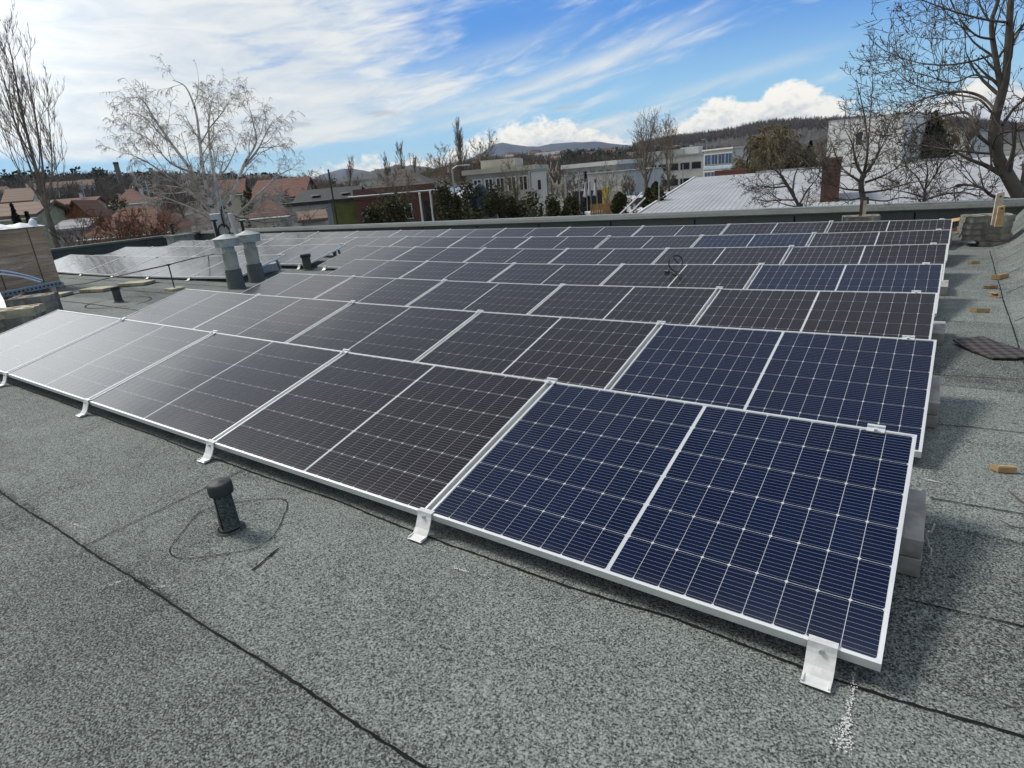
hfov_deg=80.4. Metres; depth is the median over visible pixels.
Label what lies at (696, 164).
window
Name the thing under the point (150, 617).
roof
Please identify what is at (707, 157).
window
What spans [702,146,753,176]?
office wing
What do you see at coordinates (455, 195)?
evergreen shrub
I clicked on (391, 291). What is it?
solar panel
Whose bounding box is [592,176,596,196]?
closed parasol
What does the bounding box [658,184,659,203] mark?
steel mast
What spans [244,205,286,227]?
bare tree
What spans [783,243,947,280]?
solar panel
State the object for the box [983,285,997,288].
cardboard corner
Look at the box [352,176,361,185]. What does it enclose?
bare tree
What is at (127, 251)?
solar panel
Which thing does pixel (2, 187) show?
hill house
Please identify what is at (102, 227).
russet bush
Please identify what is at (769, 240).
solar panel
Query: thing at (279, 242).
solar panel
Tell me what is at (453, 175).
street lamp
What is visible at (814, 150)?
bare tree
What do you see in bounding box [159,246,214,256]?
solar panel
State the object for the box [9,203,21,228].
conifer tree
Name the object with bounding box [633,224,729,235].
solar panel
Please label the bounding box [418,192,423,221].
white post
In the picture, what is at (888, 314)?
solar panel
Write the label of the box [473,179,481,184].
window
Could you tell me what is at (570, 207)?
evergreen shrub
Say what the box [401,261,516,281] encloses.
solar panel
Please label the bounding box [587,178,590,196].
flag
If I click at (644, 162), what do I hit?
bare tree
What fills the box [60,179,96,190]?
hill house
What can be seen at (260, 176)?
hill house
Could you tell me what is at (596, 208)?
board fence
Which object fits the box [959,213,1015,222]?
paver
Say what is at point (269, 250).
solar panel
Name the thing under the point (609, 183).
bare tree
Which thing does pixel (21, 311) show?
slab
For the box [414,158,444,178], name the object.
bare tree
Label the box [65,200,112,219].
orange gable house
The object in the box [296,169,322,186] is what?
bare tree
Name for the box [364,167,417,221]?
bare tree
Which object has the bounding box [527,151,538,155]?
hill house
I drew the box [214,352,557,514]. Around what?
solar panel
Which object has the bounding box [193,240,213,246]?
solar panel
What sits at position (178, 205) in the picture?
bare tree
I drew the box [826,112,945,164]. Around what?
block building
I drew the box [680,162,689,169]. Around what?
window
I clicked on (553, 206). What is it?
evergreen shrub
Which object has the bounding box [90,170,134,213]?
bare tree
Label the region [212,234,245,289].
flue pipe
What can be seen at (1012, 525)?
twig
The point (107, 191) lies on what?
bare tree
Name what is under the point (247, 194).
evergreen shrub
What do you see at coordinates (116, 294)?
roof vent
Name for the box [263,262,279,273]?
duct box
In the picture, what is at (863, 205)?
wooden stake
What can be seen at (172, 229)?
parapet post
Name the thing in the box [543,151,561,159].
hill house
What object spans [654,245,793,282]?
solar panel
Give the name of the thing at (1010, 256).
parapet wall
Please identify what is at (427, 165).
bare tree
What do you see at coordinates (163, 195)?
bare tree
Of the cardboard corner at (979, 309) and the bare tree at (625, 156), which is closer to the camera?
the cardboard corner at (979, 309)
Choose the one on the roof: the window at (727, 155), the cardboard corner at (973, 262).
the cardboard corner at (973, 262)
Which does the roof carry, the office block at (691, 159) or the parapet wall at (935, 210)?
the parapet wall at (935, 210)
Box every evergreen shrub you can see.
[240,189,253,227]
[361,203,384,223]
[378,192,414,222]
[429,180,460,220]
[449,190,465,219]
[453,178,487,219]
[479,181,508,218]
[497,196,528,218]
[518,189,545,217]
[543,194,565,216]
[562,193,584,215]
[610,192,629,213]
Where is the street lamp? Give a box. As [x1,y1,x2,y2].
[451,164,469,193]
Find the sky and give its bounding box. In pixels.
[0,0,1023,178]
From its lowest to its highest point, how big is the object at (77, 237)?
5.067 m
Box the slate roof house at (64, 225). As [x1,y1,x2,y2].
[48,217,105,246]
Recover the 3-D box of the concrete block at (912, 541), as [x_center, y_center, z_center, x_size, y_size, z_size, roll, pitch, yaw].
[1.471,0.514,2.340,0.200,0.074,0.392,8,23,33]
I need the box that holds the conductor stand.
[164,264,184,291]
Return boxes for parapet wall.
[50,231,200,259]
[199,198,1023,239]
[993,209,1023,348]
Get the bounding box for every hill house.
[0,186,9,197]
[25,182,60,196]
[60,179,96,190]
[246,175,269,179]
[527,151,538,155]
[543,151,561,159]
[549,155,562,163]
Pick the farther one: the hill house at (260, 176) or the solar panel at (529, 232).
the hill house at (260, 176)
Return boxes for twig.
[1000,520,1023,528]
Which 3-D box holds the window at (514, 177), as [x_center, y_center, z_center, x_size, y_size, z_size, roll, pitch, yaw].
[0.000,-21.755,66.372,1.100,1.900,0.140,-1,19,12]
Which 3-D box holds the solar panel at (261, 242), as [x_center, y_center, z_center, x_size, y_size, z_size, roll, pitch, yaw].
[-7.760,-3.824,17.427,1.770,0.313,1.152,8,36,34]
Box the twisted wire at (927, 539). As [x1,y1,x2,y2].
[925,518,935,556]
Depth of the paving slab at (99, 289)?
11.88 m
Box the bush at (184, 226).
[76,181,197,242]
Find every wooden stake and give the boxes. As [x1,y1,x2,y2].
[859,201,866,215]
[991,192,1004,224]
[994,206,1004,226]
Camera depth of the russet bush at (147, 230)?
30.29 m
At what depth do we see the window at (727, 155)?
117.92 m
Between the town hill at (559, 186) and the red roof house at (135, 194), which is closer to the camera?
the red roof house at (135, 194)
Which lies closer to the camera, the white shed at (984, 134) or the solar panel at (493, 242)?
the solar panel at (493, 242)
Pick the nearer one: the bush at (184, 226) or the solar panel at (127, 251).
the solar panel at (127, 251)
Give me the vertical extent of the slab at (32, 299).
0.108 m
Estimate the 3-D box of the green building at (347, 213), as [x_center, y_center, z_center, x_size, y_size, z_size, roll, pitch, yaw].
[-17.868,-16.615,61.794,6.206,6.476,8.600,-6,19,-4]
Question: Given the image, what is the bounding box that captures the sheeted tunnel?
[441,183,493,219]
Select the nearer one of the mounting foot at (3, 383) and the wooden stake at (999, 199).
the mounting foot at (3, 383)
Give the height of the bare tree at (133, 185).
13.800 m
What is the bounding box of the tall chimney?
[112,162,125,191]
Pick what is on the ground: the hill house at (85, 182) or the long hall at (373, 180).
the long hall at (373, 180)
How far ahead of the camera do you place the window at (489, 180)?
66.78 m
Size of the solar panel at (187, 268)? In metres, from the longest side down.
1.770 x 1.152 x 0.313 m
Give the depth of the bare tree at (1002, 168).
11.03 m
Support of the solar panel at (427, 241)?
on the roof
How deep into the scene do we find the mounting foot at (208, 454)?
3.65 m
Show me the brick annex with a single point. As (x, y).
(834, 190)
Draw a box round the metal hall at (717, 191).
[637,151,1023,212]
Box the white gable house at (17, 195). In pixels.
[0,187,41,203]
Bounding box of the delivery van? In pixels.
[625,195,642,212]
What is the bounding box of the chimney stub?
[163,233,195,244]
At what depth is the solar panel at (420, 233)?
15.80 m
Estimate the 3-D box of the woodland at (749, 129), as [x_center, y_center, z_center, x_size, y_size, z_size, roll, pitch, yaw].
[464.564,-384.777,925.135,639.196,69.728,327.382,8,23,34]
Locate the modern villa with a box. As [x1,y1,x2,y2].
[461,158,548,218]
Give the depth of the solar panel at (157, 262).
14.20 m
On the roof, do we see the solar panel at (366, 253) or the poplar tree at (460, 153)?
the solar panel at (366, 253)
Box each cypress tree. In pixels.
[640,187,654,208]
[647,181,666,204]
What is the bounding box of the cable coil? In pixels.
[664,255,682,277]
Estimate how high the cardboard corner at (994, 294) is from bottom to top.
0.036 m
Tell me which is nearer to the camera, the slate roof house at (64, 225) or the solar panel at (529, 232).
the solar panel at (529, 232)
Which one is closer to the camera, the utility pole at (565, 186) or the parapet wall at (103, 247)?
the parapet wall at (103, 247)
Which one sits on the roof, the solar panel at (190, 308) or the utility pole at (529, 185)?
the solar panel at (190, 308)
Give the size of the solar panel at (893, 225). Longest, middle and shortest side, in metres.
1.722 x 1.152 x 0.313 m
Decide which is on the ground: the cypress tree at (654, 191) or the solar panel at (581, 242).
the cypress tree at (654, 191)
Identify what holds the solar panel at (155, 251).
on the roof
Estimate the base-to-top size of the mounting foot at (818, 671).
0.093 m
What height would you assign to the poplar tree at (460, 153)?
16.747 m
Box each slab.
[0,303,46,319]
[0,311,45,327]
[0,325,19,333]
[4,292,59,306]
[14,298,60,308]
[45,304,62,313]
[58,291,77,297]
[76,286,121,293]
[118,280,158,286]
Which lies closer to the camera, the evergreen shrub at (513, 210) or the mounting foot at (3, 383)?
the mounting foot at (3, 383)
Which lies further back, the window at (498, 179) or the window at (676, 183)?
the window at (676, 183)
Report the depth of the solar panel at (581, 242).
11.62 m
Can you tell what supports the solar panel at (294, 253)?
on the mounting foot
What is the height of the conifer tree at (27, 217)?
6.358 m
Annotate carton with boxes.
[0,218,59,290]
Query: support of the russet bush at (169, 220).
on the ground
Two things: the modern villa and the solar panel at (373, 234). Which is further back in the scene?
the modern villa
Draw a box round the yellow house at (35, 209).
[0,181,72,248]
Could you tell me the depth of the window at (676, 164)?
131.22 m
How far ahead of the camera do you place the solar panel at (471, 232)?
14.82 m
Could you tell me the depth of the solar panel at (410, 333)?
5.72 m
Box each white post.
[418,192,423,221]
[429,191,433,220]
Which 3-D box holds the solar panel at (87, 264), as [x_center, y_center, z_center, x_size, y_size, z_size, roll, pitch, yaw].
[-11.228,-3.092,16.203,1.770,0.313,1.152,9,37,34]
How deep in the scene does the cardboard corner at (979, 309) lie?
5.54 m
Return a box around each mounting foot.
[0,371,9,386]
[75,398,90,416]
[197,439,217,463]
[408,507,434,542]
[800,634,838,692]
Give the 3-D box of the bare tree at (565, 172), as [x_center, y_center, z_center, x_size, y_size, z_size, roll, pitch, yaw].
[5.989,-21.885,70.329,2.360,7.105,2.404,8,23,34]
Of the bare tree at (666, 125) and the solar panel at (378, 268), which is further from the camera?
the bare tree at (666, 125)
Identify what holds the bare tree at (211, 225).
on the ground
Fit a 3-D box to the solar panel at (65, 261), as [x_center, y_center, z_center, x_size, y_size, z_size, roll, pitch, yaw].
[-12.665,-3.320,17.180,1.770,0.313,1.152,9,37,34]
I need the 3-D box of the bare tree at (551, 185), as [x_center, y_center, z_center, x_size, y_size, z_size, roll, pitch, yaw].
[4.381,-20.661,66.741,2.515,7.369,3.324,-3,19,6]
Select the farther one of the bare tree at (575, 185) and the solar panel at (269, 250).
the bare tree at (575, 185)
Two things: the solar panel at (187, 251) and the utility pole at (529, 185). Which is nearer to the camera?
the solar panel at (187, 251)
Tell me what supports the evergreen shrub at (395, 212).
on the ground
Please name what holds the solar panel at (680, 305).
on the roof
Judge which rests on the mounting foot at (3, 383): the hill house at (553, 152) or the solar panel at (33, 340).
the solar panel at (33, 340)
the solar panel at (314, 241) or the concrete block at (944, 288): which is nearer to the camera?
the concrete block at (944, 288)
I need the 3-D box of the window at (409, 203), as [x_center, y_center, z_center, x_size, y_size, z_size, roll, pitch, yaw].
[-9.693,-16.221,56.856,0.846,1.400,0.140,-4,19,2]
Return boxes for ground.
[547,143,1023,213]
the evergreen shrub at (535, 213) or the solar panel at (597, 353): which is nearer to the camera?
the solar panel at (597, 353)
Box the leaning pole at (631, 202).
[620,192,642,213]
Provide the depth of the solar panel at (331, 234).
17.76 m
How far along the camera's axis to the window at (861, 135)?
54.84 m
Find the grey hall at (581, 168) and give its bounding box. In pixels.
[561,157,657,174]
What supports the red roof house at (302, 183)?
on the ground
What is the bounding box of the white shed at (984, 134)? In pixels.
[946,129,988,156]
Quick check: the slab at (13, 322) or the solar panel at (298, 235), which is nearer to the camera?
the slab at (13, 322)
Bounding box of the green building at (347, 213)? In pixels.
[293,185,364,224]
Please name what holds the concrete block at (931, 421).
on the roof
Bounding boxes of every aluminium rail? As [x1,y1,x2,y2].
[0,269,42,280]
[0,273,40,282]
[0,294,6,307]
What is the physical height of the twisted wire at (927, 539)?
0.116 m
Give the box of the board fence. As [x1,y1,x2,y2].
[590,203,610,214]
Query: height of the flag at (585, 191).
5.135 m
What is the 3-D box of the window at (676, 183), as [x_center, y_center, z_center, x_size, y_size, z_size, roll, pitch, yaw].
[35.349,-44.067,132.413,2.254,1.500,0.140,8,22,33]
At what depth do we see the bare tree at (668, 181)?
87.80 m
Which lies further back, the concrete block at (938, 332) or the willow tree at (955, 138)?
the willow tree at (955, 138)
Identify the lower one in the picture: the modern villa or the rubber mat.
the rubber mat
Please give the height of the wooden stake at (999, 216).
0.270 m
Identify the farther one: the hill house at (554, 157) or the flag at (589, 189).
the hill house at (554, 157)
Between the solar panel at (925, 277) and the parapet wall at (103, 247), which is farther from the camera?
the parapet wall at (103, 247)
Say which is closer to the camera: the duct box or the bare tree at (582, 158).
the duct box
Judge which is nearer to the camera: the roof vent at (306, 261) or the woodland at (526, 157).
the roof vent at (306, 261)
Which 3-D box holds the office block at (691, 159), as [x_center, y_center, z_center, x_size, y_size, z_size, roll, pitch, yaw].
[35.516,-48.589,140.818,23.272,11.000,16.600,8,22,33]
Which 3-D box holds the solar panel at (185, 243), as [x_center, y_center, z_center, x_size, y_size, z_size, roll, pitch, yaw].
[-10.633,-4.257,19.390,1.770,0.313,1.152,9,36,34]
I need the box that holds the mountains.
[317,142,631,181]
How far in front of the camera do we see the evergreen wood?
309.21 m
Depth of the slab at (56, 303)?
9.44 m
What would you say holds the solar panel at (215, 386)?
on the mounting foot at (208, 454)
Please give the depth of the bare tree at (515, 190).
62.36 m
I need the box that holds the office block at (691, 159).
[644,146,703,191]
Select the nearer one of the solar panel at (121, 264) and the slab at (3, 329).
the slab at (3, 329)
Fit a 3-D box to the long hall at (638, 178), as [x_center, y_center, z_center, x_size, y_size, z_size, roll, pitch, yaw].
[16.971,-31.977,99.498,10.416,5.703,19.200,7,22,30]
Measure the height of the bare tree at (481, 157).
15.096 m
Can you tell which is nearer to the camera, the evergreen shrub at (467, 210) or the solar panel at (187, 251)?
the solar panel at (187, 251)
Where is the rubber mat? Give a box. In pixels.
[953,336,1023,358]
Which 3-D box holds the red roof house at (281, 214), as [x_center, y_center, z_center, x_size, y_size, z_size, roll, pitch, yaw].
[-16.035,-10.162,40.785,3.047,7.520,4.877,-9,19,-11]
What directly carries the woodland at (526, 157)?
on the town hill at (559, 186)
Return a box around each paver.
[841,214,880,221]
[956,226,1011,234]
[958,221,1013,228]
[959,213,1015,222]
[959,233,1012,240]
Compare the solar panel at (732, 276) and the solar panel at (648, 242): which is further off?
the solar panel at (648, 242)
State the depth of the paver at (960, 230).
8.89 m
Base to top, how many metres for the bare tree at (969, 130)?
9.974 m
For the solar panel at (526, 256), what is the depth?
10.44 m
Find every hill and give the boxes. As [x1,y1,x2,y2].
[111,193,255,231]
[327,164,433,184]
[476,150,826,192]
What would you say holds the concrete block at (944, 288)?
on the roof
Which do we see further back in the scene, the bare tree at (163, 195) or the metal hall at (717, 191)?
the bare tree at (163, 195)
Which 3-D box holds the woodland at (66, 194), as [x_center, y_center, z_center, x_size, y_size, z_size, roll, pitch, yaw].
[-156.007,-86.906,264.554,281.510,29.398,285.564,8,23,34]
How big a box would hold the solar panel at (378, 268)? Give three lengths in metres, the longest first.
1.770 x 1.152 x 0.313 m
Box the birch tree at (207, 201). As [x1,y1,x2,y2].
[95,53,322,228]
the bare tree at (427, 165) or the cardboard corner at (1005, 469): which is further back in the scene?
the bare tree at (427, 165)
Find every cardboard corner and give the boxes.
[967,261,979,263]
[969,307,990,311]
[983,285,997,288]
[988,292,999,297]
[989,463,1017,472]
[991,273,1008,279]
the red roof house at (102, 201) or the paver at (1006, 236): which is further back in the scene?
the red roof house at (102, 201)
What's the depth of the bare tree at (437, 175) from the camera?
84.53 m
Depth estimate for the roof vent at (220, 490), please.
2.80 m
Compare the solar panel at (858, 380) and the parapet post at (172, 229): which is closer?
the solar panel at (858, 380)
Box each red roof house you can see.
[56,184,109,208]
[108,175,154,211]
[208,168,251,228]
[242,173,292,227]
[248,166,317,207]
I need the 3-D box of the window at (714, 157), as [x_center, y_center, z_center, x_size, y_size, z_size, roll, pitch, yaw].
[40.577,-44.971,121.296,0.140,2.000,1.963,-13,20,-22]
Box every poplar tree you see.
[0,1,67,247]
[343,155,355,186]
[381,153,391,176]
[394,139,404,169]
[412,155,416,171]
[448,116,468,186]
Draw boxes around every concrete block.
[896,509,925,577]
[899,489,925,558]
[925,412,938,427]
[927,377,939,414]
[931,321,945,345]
[939,280,948,295]
[974,240,1008,246]
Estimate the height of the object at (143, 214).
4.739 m
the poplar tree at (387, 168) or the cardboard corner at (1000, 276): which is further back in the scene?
the poplar tree at (387, 168)
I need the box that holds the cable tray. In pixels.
[0,280,61,298]
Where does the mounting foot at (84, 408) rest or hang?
on the roof
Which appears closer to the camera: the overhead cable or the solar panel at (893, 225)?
the solar panel at (893, 225)
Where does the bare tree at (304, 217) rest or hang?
on the ground
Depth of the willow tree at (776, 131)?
72.21 m
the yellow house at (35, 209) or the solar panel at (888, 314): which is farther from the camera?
the yellow house at (35, 209)
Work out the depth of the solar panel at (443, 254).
11.41 m
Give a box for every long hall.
[343,177,385,187]
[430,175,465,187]
[562,167,664,211]
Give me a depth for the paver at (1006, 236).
8.89 m
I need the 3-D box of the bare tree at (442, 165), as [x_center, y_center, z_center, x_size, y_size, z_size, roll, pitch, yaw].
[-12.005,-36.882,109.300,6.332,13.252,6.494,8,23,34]
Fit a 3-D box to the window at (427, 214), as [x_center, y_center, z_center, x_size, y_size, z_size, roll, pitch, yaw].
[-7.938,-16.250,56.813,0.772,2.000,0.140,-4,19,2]
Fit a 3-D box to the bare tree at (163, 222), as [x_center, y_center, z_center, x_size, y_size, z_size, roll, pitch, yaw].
[-18.365,-7.336,32.581,3.520,4.841,2.586,-18,23,-35]
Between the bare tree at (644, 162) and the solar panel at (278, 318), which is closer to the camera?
the solar panel at (278, 318)
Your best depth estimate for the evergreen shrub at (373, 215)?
43.07 m
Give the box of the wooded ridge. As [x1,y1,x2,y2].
[679,126,1023,150]
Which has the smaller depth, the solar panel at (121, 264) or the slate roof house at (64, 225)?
the solar panel at (121, 264)
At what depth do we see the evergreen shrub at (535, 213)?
41.88 m
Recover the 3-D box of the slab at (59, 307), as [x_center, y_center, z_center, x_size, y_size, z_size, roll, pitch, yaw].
[-7.472,-1.128,9.536,0.612,0.108,0.432,-13,20,-23]
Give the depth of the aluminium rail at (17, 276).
11.97 m
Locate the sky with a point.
(366, 77)
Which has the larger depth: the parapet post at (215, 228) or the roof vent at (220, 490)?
the parapet post at (215, 228)
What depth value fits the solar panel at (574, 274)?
8.25 m
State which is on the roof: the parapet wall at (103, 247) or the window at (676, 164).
the parapet wall at (103, 247)
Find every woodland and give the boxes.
[0,170,345,209]
[429,144,747,183]
[632,114,1023,145]
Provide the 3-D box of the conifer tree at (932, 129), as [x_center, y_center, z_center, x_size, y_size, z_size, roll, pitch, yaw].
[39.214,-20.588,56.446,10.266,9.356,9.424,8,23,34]
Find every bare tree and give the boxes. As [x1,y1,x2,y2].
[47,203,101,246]
[66,186,83,197]
[73,175,130,212]
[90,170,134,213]
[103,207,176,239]
[107,171,158,207]
[139,202,186,235]
[143,175,182,216]
[157,178,195,220]
[195,208,235,230]
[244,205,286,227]
[275,188,294,202]
[290,203,316,225]
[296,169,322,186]
[312,173,335,188]
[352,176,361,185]
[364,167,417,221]
[413,161,433,178]
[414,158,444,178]
[418,167,459,186]
[425,144,457,187]
[433,160,466,186]
[466,128,498,169]
[497,157,532,205]
[540,164,561,198]
[554,172,584,199]
[555,167,571,204]
[572,151,592,163]
[589,157,622,201]
[619,172,635,195]
[621,151,635,159]
[622,192,640,213]
[624,106,670,192]
[642,110,678,191]
[660,174,676,191]
[728,126,847,207]
[792,44,952,206]
[808,136,825,166]
[837,0,1023,201]
[870,124,1004,202]
[928,111,959,145]
[954,102,982,156]
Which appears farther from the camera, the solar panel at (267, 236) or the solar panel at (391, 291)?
the solar panel at (267, 236)
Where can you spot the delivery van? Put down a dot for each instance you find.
(628, 209)
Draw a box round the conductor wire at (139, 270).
[64,254,214,285]
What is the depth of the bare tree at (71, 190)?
86.46 m
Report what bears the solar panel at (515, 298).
on the roof
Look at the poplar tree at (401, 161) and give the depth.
110.00 m
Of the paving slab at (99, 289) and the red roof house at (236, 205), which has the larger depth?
the red roof house at (236, 205)
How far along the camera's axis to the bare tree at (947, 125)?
69.09 m
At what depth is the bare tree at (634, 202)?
56.44 m
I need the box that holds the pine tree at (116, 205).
[109,194,128,212]
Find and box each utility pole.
[327,169,337,224]
[528,171,532,212]
[564,175,566,197]
[578,172,580,210]
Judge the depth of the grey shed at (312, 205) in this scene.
47.22 m
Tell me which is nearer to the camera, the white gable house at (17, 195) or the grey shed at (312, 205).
the grey shed at (312, 205)
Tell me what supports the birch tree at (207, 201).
on the ground
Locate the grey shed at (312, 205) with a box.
[279,199,333,226]
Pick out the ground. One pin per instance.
(1007, 147)
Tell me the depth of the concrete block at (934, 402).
3.35 m
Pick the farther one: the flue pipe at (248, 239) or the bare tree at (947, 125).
the bare tree at (947, 125)
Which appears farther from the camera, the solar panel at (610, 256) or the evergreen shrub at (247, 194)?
the evergreen shrub at (247, 194)
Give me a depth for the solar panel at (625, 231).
12.82 m
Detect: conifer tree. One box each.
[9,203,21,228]
[24,211,30,227]
[581,171,591,213]
[800,141,817,167]
[920,110,956,158]
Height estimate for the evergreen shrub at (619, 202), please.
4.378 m
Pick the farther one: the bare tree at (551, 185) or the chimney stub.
the bare tree at (551, 185)
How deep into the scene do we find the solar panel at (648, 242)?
10.66 m
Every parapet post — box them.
[167,224,174,234]
[210,220,218,236]
[238,220,244,231]
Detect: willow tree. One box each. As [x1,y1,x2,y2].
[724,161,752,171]
[731,121,805,173]
[924,105,963,157]
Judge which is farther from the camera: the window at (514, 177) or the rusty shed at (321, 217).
the window at (514, 177)
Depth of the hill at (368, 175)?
1691.24 m
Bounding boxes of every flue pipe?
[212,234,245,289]
[234,230,265,282]
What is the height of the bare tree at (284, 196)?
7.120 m
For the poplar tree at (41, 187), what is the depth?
31.31 m
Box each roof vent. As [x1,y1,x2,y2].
[110,286,123,302]
[206,477,245,536]
[300,253,313,270]
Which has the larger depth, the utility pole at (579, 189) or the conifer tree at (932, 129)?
the utility pole at (579, 189)
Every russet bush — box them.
[61,204,146,243]
[75,209,150,242]
[114,203,180,239]
[120,213,179,238]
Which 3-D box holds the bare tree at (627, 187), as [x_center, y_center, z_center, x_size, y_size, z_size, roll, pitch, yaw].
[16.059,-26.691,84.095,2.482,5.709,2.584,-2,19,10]
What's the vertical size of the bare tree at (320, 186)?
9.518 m
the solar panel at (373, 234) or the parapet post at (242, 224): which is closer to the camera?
the solar panel at (373, 234)
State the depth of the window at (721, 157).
119.57 m
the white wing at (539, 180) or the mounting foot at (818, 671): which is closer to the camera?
the mounting foot at (818, 671)
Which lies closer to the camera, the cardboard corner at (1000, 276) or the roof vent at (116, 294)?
the cardboard corner at (1000, 276)
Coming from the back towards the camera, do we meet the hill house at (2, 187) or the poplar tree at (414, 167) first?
the hill house at (2, 187)
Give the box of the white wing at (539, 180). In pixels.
[530,168,547,216]
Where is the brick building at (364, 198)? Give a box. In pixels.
[348,153,448,223]
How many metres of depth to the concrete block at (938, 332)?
4.73 m
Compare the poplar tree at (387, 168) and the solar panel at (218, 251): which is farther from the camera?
the poplar tree at (387, 168)
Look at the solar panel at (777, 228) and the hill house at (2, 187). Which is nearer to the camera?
the solar panel at (777, 228)
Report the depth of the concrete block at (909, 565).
2.17 m
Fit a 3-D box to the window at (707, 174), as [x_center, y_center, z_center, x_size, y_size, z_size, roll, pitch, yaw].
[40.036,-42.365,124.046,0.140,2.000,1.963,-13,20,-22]
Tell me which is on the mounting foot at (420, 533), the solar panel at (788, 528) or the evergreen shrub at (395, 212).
the solar panel at (788, 528)
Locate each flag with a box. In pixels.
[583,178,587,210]
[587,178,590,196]
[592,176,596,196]
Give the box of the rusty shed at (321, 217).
[296,209,327,225]
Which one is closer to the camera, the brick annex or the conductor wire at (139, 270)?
the conductor wire at (139, 270)
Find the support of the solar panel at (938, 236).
on the roof
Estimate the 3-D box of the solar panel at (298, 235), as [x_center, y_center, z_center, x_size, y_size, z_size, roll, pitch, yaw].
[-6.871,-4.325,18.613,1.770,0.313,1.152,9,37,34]
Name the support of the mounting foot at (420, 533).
on the roof
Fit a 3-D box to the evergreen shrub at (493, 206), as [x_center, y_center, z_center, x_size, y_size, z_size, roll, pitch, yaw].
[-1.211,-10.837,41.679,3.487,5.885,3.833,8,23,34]
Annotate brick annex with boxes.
[820,156,842,201]
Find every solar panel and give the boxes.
[0,310,126,375]
[7,319,218,402]
[54,254,93,269]
[57,255,124,273]
[82,256,157,275]
[88,333,350,443]
[106,246,152,255]
[113,256,192,276]
[126,289,260,328]
[131,246,183,256]
[149,255,237,277]
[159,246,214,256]
[165,240,207,246]
[190,254,284,278]
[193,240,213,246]
[194,295,355,342]
[196,246,243,255]
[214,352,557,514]
[237,245,295,255]
[238,238,274,245]
[241,273,355,298]
[260,233,281,238]
[260,238,312,245]
[271,231,318,238]
[274,243,345,265]
[287,302,483,361]
[300,237,356,244]
[307,231,357,237]
[315,276,447,305]
[317,246,416,268]
[327,236,407,255]
[327,259,427,277]
[345,230,400,237]
[389,236,465,246]
[390,229,450,236]
[394,247,486,261]
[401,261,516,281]
[408,281,563,313]
[417,312,665,389]
[432,382,916,671]
[438,228,505,236]
[449,236,532,248]
[465,248,569,263]
[490,263,622,284]
[493,227,569,236]
[515,235,610,248]
[528,284,722,344]
[549,248,667,264]
[557,225,644,236]
[596,235,703,248]
[602,263,764,308]
[609,324,936,457]
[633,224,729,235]
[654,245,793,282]
[692,232,816,262]
[695,289,937,339]
[721,221,833,245]
[747,262,942,316]
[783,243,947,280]
[808,229,950,262]
[827,218,952,242]
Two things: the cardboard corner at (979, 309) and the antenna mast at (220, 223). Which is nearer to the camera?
the cardboard corner at (979, 309)
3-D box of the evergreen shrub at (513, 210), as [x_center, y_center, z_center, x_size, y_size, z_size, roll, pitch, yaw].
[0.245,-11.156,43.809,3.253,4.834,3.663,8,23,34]
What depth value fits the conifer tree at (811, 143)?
69.37 m
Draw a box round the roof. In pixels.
[0,229,1023,767]
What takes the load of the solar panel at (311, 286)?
on the roof
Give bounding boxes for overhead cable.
[224,210,327,222]
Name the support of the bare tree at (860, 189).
on the ground
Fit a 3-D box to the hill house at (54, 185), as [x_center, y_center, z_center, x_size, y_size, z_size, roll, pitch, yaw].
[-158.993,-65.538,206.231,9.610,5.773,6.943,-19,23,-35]
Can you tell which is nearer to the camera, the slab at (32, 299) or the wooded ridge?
the slab at (32, 299)
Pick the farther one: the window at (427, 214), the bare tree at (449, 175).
the bare tree at (449, 175)
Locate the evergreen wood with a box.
[0,142,691,186]
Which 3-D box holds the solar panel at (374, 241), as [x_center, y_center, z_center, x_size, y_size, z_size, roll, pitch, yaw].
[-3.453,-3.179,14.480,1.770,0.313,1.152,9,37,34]
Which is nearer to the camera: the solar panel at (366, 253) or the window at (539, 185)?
the solar panel at (366, 253)
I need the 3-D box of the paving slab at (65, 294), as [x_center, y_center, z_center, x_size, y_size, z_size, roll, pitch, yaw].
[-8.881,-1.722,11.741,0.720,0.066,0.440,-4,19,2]
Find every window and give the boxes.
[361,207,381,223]
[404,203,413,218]
[422,199,431,221]
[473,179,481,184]
[484,178,493,191]
[495,177,504,190]
[507,176,516,190]
[518,175,527,189]
[537,179,541,190]
[669,163,678,170]
[670,178,678,185]
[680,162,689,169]
[680,178,689,184]
[691,161,701,168]
[704,155,710,164]
[704,172,710,176]
[711,154,717,164]
[718,153,724,163]
[725,152,732,163]
[854,130,864,145]
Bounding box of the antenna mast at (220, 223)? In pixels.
[209,179,238,235]

